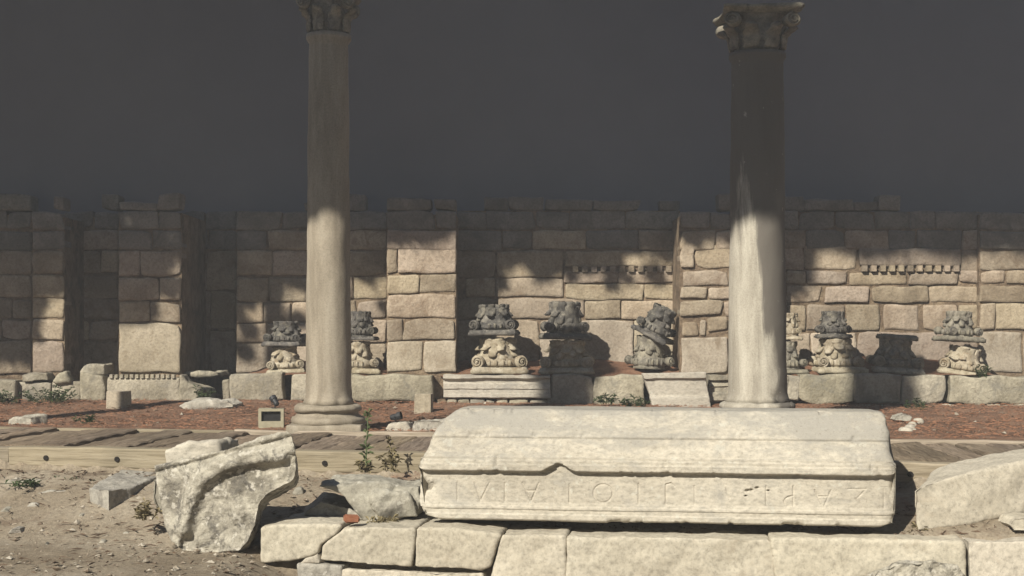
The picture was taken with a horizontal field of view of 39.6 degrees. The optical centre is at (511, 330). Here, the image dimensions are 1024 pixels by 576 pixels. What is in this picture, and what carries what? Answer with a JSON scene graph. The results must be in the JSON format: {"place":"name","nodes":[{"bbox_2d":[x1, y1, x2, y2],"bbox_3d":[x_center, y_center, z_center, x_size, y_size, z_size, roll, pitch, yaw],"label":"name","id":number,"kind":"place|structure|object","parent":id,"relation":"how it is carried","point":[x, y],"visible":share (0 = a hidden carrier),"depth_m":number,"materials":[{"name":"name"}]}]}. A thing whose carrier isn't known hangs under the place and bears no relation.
{"place":"outdoors","nodes":[
{"label":"outdoors","id":0,"kind":"place"},
{"bbox_2d":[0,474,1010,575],"bbox_3d":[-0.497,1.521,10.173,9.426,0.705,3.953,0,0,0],"label":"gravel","id":1,"kind":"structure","parent":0,"point":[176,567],"depth_m":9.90,"materials":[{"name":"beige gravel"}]},
{"bbox_2d":[0,393,1023,575],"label":"ground","id":2,"kind":"structure","parent":0,"point":[123,511],"depth_m":10.86,"materials":[{"name":"brown soil"}]},
{"bbox_2d":[1,506,11,511],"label":"loose stone","id":3,"kind":"object","parent":2,"relation":"on","point":[6,509],"visible":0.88,"depth_m":11.06,"materials":[{"name":"beige stone"}]},
{"bbox_2d":[0,389,19,403],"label":"weed clump","id":4,"kind":"object","parent":2,"relation":"on","point":[2,397],"visible":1,"depth_m":17.59,"materials":[{"name":"green plant"}]},
{"bbox_2d":[8,526,23,533],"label":"loose stone","id":5,"kind":"object","parent":2,"relation":"on","point":[20,529],"visible":1,"depth_m":10.63,"materials":[{"name":"beige stone"}]},
{"bbox_2d":[6,478,39,482],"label":"loose stone","id":6,"kind":"object","parent":2,"relation":"on","point":[13,480],"visible":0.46,"depth_m":11.63,"materials":[{"name":"grey stone"}]},
{"bbox_2d":[8,414,47,423],"bbox_3d":[-5.171,0.968,15.206,0.250,0.155,0.361,0,0,25],"label":"kerb stone","id":7,"kind":"object","parent":2,"relation":"on","point":[33,418],"visible":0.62,"depth_m":15.13,"materials":[{"name":"grey stone"}]},
{"bbox_2d":[27,502,38,506],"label":"loose stone","id":8,"kind":"object","parent":2,"relation":"on","point":[32,504],"visible":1,"depth_m":11.11,"materials":[{"name":"beige stone"}]},
{"bbox_2d":[0,473,93,487],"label":"weed clump","id":9,"kind":"object","parent":2,"relation":"on","point":[30,482],"visible":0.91,"depth_m":11.43,"materials":[{"name":"green plant"}]},
{"bbox_2d":[19,384,76,402],"bbox_3d":[-5.731,0.778,17.585,0.708,0.232,0.401,0,0,0],"label":"weed clump","id":10,"kind":"object","parent":2,"relation":"on","point":[56,397],"visible":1,"depth_m":17.58,"materials":[{"name":"green plant"}]},
{"bbox_2d":[40,490,64,492],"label":"loose stone","id":11,"kind":"object","parent":2,"relation":"on","point":[46,491],"visible":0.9,"depth_m":11.34,"materials":[{"name":"beige stone"}]},
{"bbox_2d":[72,414,96,423],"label":"weed clump","id":12,"kind":"object","parent":2,"relation":"on","point":[89,418],"visible":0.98,"depth_m":15.19,"materials":[{"name":"green plant"}]},
{"bbox_2d":[106,390,130,408],"bbox_3d":[-4.753,0.839,17.193,0.240,0.238,0.266,0,0,0],"label":"stone block","id":13,"kind":"object","parent":2,"relation":"on","point":[116,399],"visible":0.89,"depth_m":17.06,"materials":[{"name":"stone"}]},
{"bbox_2d":[89,470,155,510],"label":"stone beam","id":14,"kind":"structure","parent":2,"relation":"on","point":[110,492],"depth_m":11.20,"materials":[{"name":"grey stone"}]},
{"bbox_2d":[132,498,161,520],"bbox_3d":[-2.676,1.308,10.401,0.194,0.157,0.222,0,0,-26],"label":"weed clump","id":15,"kind":"object","parent":2,"relation":"on","point":[144,512],"visible":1,"depth_m":10.38,"materials":[{"name":"plant"}]},
{"bbox_2d":[153,480,161,513],"bbox_3d":[-2.565,1.218,10.604,0.086,0.295,0.258,0,0,33],"label":"stone","id":16,"kind":"object","parent":2,"relation":"on","point":[156,497],"visible":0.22,"depth_m":10.52,"materials":[{"name":"beige stone"}]},
{"bbox_2d":[165,437,238,462],"bbox_3d":[-2.360,0.926,10.890,0.526,0.223,0.356,0,0,0],"label":"stone block","id":17,"kind":"object","parent":2,"relation":"on","point":[188,449],"depth_m":10.73,"materials":[{"name":"stone"}]},
{"bbox_2d":[192,384,216,397],"bbox_3d":[-3.825,0.766,17.706,0.328,0.196,0.210,0,0,15],"label":"clump","id":18,"kind":"object","parent":2,"relation":"on","point":[205,394],"visible":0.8,"depth_m":17.69,"materials":[{"name":"green plant"}]},
{"bbox_2d":[178,397,242,409],"bbox_3d":[-3.626,0.887,17.117,0.722,0.175,0.334,0,0,0],"label":"flat stone","id":19,"kind":"object","parent":2,"relation":"on","point":[204,403],"visible":0.91,"depth_m":16.98,"materials":[{"name":"beige stone"}]},
{"bbox_2d":[154,431,298,551],"bbox_3d":[-2.050,1.179,10.144,1.233,0.971,0.445,0,0,15],"label":"carved stone","id":20,"kind":"object","parent":2,"relation":"on","point":[219,501],"visible":0.92,"depth_m":10.00,"materials":[{"name":"beige stone"}]},
{"bbox_2d":[258,408,284,427],"bbox_3d":[-2.472,0.899,14.619,0.256,0.201,0.240,0,0,-7],"label":"light box","id":21,"kind":"object","parent":2,"relation":"on","point":[269,417],"visible":0.96,"depth_m":14.51,"materials":[{"name":"concrete"}]},
{"bbox_2d":[269,395,278,408],"bbox_3d":[-2.443,0.728,14.625,0.116,0.141,0.092,0,0,38],"label":"floodlight","id":22,"kind":"object","parent":21,"relation":"on","point":[273,400],"visible":1,"depth_m":14.60,"materials":[{"name":"metal"}]},
{"bbox_2d":[292,486,303,494],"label":"loose stone","id":23,"kind":"object","parent":2,"relation":"on","point":[298,490],"visible":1,"depth_m":11.05,"materials":[{"name":"beige stone"}]},
{"bbox_2d":[286,0,368,433],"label":"column","id":24,"kind":"structure","parent":2,"relation":"on","point":[328,403],"depth_m":13.98,"materials":[{"name":"beige stone"}]},
{"bbox_2d":[354,458,375,472],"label":"weed clump","id":25,"kind":"object","parent":2,"relation":"on","point":[363,467],"visible":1,"depth_m":10.93,"materials":[{"name":"green plant"}]},
{"bbox_2d":[359,408,373,472],"bbox_3d":[-1.116,0.844,10.946,0.114,0.499,0.123,0,0,16],"label":"weed","id":26,"kind":"object","parent":2,"relation":"on","point":[366,436],"visible":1,"depth_m":10.94,"materials":[{"name":"green plant"}]},
{"bbox_2d":[374,452,406,471],"bbox_3d":[-0.954,1.008,10.939,0.224,0.158,0.202,0,0,30],"label":"weed clump","id":27,"kind":"object","parent":2,"relation":"on","point":[386,464],"visible":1,"depth_m":10.93,"materials":[{"name":"green plant"}]},
{"bbox_2d":[386,436,399,471],"bbox_3d":[-0.912,0.951,10.952,0.115,0.284,0.106,0,0,0],"label":"weed","id":28,"kind":"object","parent":2,"relation":"on","point":[393,450],"visible":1,"depth_m":10.94,"materials":[{"name":"green plant"}]},
{"bbox_2d":[386,421,412,430],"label":"broken stone","id":29,"kind":"object","parent":2,"relation":"on","point":[405,426],"visible":0.62,"depth_m":14.29,"materials":[{"name":"stone"}]},
{"bbox_2d":[390,411,402,421],"bbox_3d":[-1.176,0.884,14.419,0.129,0.132,0.098,0,0,16],"label":"floodlight","id":30,"kind":"object","parent":29,"relation":"on","point":[396,416],"visible":0.98,"depth_m":14.40,"materials":[{"name":"metal"}]},
{"bbox_2d":[414,393,432,413],"bbox_3d":[-1.041,0.866,16.771,0.221,0.250,0.145,0,0,0],"label":"stele","id":31,"kind":"object","parent":2,"relation":"on","point":[423,402],"visible":0.82,"depth_m":16.70,"materials":[{"name":"stone"}]},
{"bbox_2d":[412,418,444,430],"bbox_3d":[-0.787,0.960,14.376,0.443,0.151,0.258,0,0,0],"label":"broken stone","id":32,"kind":"object","parent":2,"relation":"on","point":[428,425],"visible":0.45,"depth_m":14.26,"materials":[{"name":"grey stone"}]},
{"bbox_2d":[0,469,1012,575],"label":"twig litter","id":33,"kind":"object","parent":2,"relation":"on","point":[97,534],"visible":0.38,"depth_m":10.18,"materials":[{"name":"brown wood"}]},
{"bbox_2d":[0,400,1021,435],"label":"pine cones","id":34,"kind":"object","parent":2,"relation":"on","point":[420,417],"visible":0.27,"depth_m":16.50,"materials":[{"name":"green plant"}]},
{"bbox_2d":[0,0,1023,398],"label":"retaining wall","id":35,"kind":"structure","parent":2,"relation":"on","point":[472,104],"depth_m":20.06,"materials":[{"name":"grey"}]},
{"bbox_2d":[0,193,1023,399],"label":"ruined wall","id":36,"kind":"structure","parent":2,"relation":"on","point":[162,286],"depth_m":19.29,"materials":[{"name":"stone"}]},
{"bbox_2d":[184,369,228,377],"bbox_3d":[-4.092,0.574,18.892,0.559,0.109,0.650,0,0,0],"label":"niche slab","id":37,"kind":"object","parent":36,"relation":"on","point":[202,374],"depth_m":18.59,"materials":[{"name":"stone"}]},
{"bbox_2d":[0,371,1023,405],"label":"stone ledge","id":38,"kind":"object","parent":2,"relation":"on","point":[573,388],"visible":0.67,"depth_m":18.19,"materials":[{"name":"stone"}]},
{"bbox_2d":[22,372,53,381],"bbox_3d":[-6.118,0.601,18.387,0.366,0.128,0.287,0,0,0],"label":"ledge stone","id":39,"kind":"object","parent":38,"relation":"on","point":[36,377],"visible":0.99,"depth_m":18.26,"materials":[{"name":"beige stone"}]},
{"bbox_2d":[53,371,73,383],"bbox_3d":[-5.775,0.602,18.340,0.229,0.175,0.236,0,0,0],"label":"ledge stone","id":40,"kind":"object","parent":38,"relation":"on","point":[63,377],"visible":0.99,"depth_m":18.23,"materials":[{"name":"beige stone"}]},
{"bbox_2d":[80,363,113,374],"bbox_3d":[-5.395,0.513,18.489,0.340,0.184,0.458,0,0,0],"label":"ledge stone","id":41,"kind":"object","parent":38,"relation":"on","point":[102,369],"visible":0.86,"depth_m":18.29,"materials":[{"name":"beige stone"}]},
{"bbox_2d":[266,347,304,372],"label":"carved capital","id":42,"kind":"object","parent":38,"relation":"on","point":[286,359],"visible":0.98,"depth_m":18.46,"materials":[{"name":"beige stone"}]},
{"bbox_2d":[261,321,305,346],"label":"carved capital","id":43,"kind":"object","parent":42,"relation":"on","point":[285,333],"visible":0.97,"depth_m":18.45,"materials":[{"name":"grey stone"}]},
{"bbox_2d":[250,361,386,375],"bbox_3d":[-2.527,0.487,18.720,2.000,0.212,1.000,0,0,0],"label":"needle drift","id":44,"kind":"object","parent":38,"relation":"on","point":[383,370],"visible":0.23,"depth_m":18.69,"materials":[{"name":"brown plant"}]},
{"bbox_2d":[351,341,380,374],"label":"carved capital","id":45,"kind":"object","parent":38,"relation":"on","point":[364,361],"visible":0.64,"depth_m":18.45,"materials":[{"name":"beige stone"}]},
{"bbox_2d":[351,311,378,340],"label":"carved capital","id":46,"kind":"object","parent":45,"relation":"on","point":[362,327],"visible":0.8,"depth_m":18.48,"materials":[{"name":"grey stone"}]},
{"bbox_2d":[442,360,475,376],"bbox_3d":[-0.632,0.496,18.720,0.600,0.205,1.000,0,0,0],"label":"needle drift","id":47,"kind":"object","parent":38,"relation":"on","point":[464,366],"visible":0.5,"depth_m":18.73,"materials":[{"name":"brown plant"}]},
{"bbox_2d":[469,337,528,374],"bbox_3d":[-0.179,0.327,18.620,0.761,0.489,0.759,0,0,-4],"label":"carved capital","id":48,"kind":"object","parent":38,"relation":"on","point":[497,355],"visible":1,"depth_m":18.36,"materials":[{"name":"beige stone"}]},
{"bbox_2d":[468,304,520,335],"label":"carved capital","id":49,"kind":"object","parent":48,"relation":"on","point":[494,320],"visible":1,"depth_m":18.41,"materials":[{"name":"grey stone"}]},
{"bbox_2d":[538,340,594,374],"bbox_3d":[0.731,0.341,18.620,0.734,0.457,0.733,0,0,5],"label":"carved capital","id":50,"kind":"object","parent":38,"relation":"on","point":[567,356],"visible":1,"depth_m":18.36,"materials":[{"name":"grey stone"}]},
{"bbox_2d":[539,301,591,340],"bbox_3d":[0.693,-0.130,18.619,0.643,0.517,0.636,1,0,-5],"label":"carved capital","id":51,"kind":"object","parent":50,"relation":"on","point":[564,322],"visible":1,"depth_m":18.43,"materials":[{"name":"grey stone"}]},
{"bbox_2d":[483,359,659,376],"bbox_3d":[0.737,0.491,18.720,3.000,0.218,1.000,0,0,0],"label":"needle drift","id":52,"kind":"object","parent":38,"relation":"on","point":[601,367],"visible":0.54,"depth_m":18.66,"materials":[{"name":"brown plant"}]},
{"bbox_2d":[647,358,678,372],"bbox_3d":[2.071,0.476,18.720,0.700,0.227,1.000,0,0,0],"label":"needle drift","id":53,"kind":"object","parent":38,"relation":"on","point":[672,369],"visible":0.23,"depth_m":18.62,"materials":[{"name":"brown plant"}]},
{"bbox_2d":[624,335,674,369],"bbox_3d":[1.801,0.280,18.624,0.545,0.446,0.525,3,-1,-14],"label":"carved capital","id":54,"kind":"object","parent":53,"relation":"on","point":[649,353],"visible":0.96,"depth_m":18.46,"materials":[{"name":"beige stone"}]},
{"bbox_2d":[631,302,676,345],"bbox_3d":[1.921,-0.107,18.585,0.526,0.444,0.520,28,9,18],"label":"carved capital","id":55,"kind":"object","parent":54,"relation":"on","point":[657,322],"visible":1,"depth_m":18.44,"materials":[{"name":"grey stone"}]},
{"bbox_2d":[786,341,809,373],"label":"carved capital","id":56,"kind":"object","parent":38,"relation":"on","point":[794,362],"visible":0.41,"depth_m":18.47,"materials":[{"name":"beige stone"}]},
{"bbox_2d":[786,313,802,340],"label":"carved capital","id":57,"kind":"object","parent":56,"relation":"on","point":[793,330],"visible":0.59,"depth_m":18.50,"materials":[{"name":"beige stone"}]},
{"bbox_2d":[806,338,868,373],"bbox_3d":[4.236,0.330,18.619,0.672,0.477,0.664,0,0,-6],"label":"carved capital","id":58,"kind":"object","parent":38,"relation":"on","point":[834,355],"visible":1,"depth_m":18.41,"materials":[{"name":"beige stone"}]},
{"bbox_2d":[814,311,852,338],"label":"carved capital","id":59,"kind":"object","parent":58,"relation":"on","point":[832,324],"visible":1,"depth_m":18.47,"materials":[{"name":"grey stone"}]},
{"bbox_2d":[787,356,993,375],"bbox_3d":[4.843,0.470,18.720,3.100,0.247,1.000,0,0,0],"label":"needle drift","id":60,"kind":"object","parent":38,"relation":"on","point":[931,366],"visible":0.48,"depth_m":18.66,"materials":[{"name":"brown plant"}]},
{"bbox_2d":[866,333,925,374],"bbox_3d":[5.021,0.307,18.619,0.678,0.525,0.677,4,0,3],"label":"carved capital","id":61,"kind":"object","parent":38,"relation":"on","point":[893,353],"visible":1,"depth_m":18.40,"materials":[{"name":"grey stone"}]},
{"bbox_2d":[937,344,986,377],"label":"carved capital","id":62,"kind":"object","parent":38,"relation":"on","point":[963,360],"visible":0.91,"depth_m":18.42,"materials":[{"name":"beige stone"}]},
{"bbox_2d":[931,311,985,342],"bbox_3d":[5.850,-0.053,18.622,0.526,0.412,0.520,3,-1,-12],"label":"carved capital","id":63,"kind":"object","parent":62,"relation":"on","point":[957,325],"visible":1,"depth_m":18.47,"materials":[{"name":"beige stone"}]},
{"bbox_2d":[975,364,990,377],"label":"weed clump","id":64,"kind":"object","parent":38,"relation":"on","point":[982,372],"visible":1,"depth_m":18.24,"materials":[{"name":"green plant"}]},
{"bbox_2d":[0,426,1023,482],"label":"boardwalk","id":65,"kind":"structure","parent":2,"relation":"on","point":[327,450],"depth_m":12.11,"materials":[{"name":"brown wood"}]},
{"bbox_2d":[0,398,1023,438],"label":"needle litter","id":66,"kind":"object","parent":2,"relation":"on","point":[619,404],"visible":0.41,"depth_m":16.27,"materials":[{"name":"brown plant"}]},
{"bbox_2d":[35,400,1021,433],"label":"stone chips","id":67,"kind":"object","parent":2,"relation":"on","point":[955,413],"visible":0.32,"depth_m":16.59,"materials":[{"name":"beige stone"}]},
{"bbox_2d":[593,393,619,403],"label":"weed clump","id":68,"kind":"object","parent":2,"relation":"on","point":[601,399],"visible":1,"depth_m":17.71,"materials":[{"name":"green plant"}]},
{"bbox_2d":[618,394,651,406],"bbox_3d":[1.511,0.867,17.612,0.421,0.173,0.266,0,0,0],"label":"weed clump","id":69,"kind":"object","parent":2,"relation":"on","point":[636,403],"visible":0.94,"depth_m":17.57,"materials":[{"name":"green plant"}]},
{"bbox_2d":[260,512,1023,575],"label":"slab course","id":70,"kind":"object","parent":2,"relation":"on","point":[321,545],"visible":0.9,"depth_m":9.73,"materials":[{"name":"stone"}]},
{"bbox_2d":[304,492,361,519],"bbox_3d":[-1.305,1.300,10.484,0.491,0.196,0.343,0,0,0],"label":"fallen slab","id":71,"kind":"object","parent":70,"relation":"on","point":[328,504],"depth_m":10.36,"materials":[{"name":"grey stone"}]},
{"bbox_2d":[343,514,359,522],"bbox_3d":[-1.123,1.315,9.945,0.104,0.052,0.090,4,-1,-14],"label":"brick piece","id":72,"kind":"object","parent":70,"relation":"on","point":[351,518],"visible":1,"depth_m":9.91,"materials":[{"name":"orange brick"}]},
{"bbox_2d":[320,474,423,520],"bbox_3d":[-0.997,1.239,10.476,0.798,0.332,0.639,0,0,0],"label":"fallen block","id":73,"kind":"object","parent":70,"relation":"on","point":[368,495],"depth_m":10.23,"materials":[{"name":"beige stone"}]},
{"bbox_2d":[365,514,399,523],"bbox_3d":[-0.916,1.347,10.107,0.254,0.080,0.175,0,0,-30],"label":"weed clump","id":74,"kind":"object","parent":70,"relation":"on","point":[380,519],"visible":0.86,"depth_m":10.11,"materials":[{"name":"plant"}]},
{"bbox_2d":[418,406,895,526],"bbox_3d":[1.015,0.948,10.186,3.294,0.786,0.782,0,0,8],"label":"inscribed block","id":75,"kind":"object","parent":70,"relation":"on","point":[762,466],"depth_m":9.87,"materials":[{"name":"stone"}]},
{"bbox_2d":[642,372,710,406],"bbox_3d":[2.088,0.787,18.032,0.878,0.528,0.220,0,0,0],"label":"leaning moulding","id":76,"kind":"object","parent":2,"relation":"on","point":[680,388],"visible":0.76,"depth_m":18.00,"materials":[{"name":"stone"}]},
{"bbox_2d":[713,2,804,407],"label":"column","id":77,"kind":"structure","parent":2,"relation":"on","point":[755,36],"depth_m":14.35,"materials":[{"name":"grey stone"}]},
{"bbox_2d":[890,412,911,421],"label":"stone","id":78,"kind":"object","parent":2,"relation":"on","point":[901,416],"visible":0.98,"depth_m":15.54,"materials":[{"name":"beige stone"}]},
{"bbox_2d":[898,427,912,430],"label":"pebble","id":79,"kind":"object","parent":2,"relation":"on","point":[904,429],"visible":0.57,"depth_m":13.89,"materials":[{"name":"stone"}]},
{"bbox_2d":[905,424,915,427],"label":"pebble","id":80,"kind":"object","parent":2,"relation":"on","point":[911,425],"visible":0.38,"depth_m":14.40,"materials":[{"name":"stone"}]},
{"bbox_2d":[867,560,964,575],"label":"rough rock","id":81,"kind":"object","parent":2,"relation":"on","point":[916,568],"visible":1,"depth_m":9.34,"materials":[{"name":"stone"}]},
{"bbox_2d":[904,398,929,409],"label":"weed clump","id":82,"kind":"object","parent":2,"relation":"on","point":[915,402],"visible":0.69,"depth_m":17.49,"materials":[{"name":"green plant"}]},
{"bbox_2d":[907,522,927,531],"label":"weed clump","id":83,"kind":"object","parent":2,"relation":"on","point":[915,526],"visible":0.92,"depth_m":9.80,"materials":[{"name":"green plant"}]},
{"bbox_2d":[913,418,923,423],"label":"pebble","id":84,"kind":"object","parent":2,"relation":"on","point":[920,420],"visible":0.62,"depth_m":15.50,"materials":[{"name":"stone"}]},
{"bbox_2d":[915,449,1023,529],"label":"leaning slab","id":85,"kind":"object","parent":2,"relation":"on","point":[978,489],"depth_m":9.82,"materials":[{"name":"stone"}]},
{"bbox_2d":[998,512,1023,529],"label":"boulder","id":86,"kind":"object","parent":2,"relation":"on","point":[1014,520],"visible":1,"depth_m":9.68,"materials":[{"name":"stone"}]}
]}

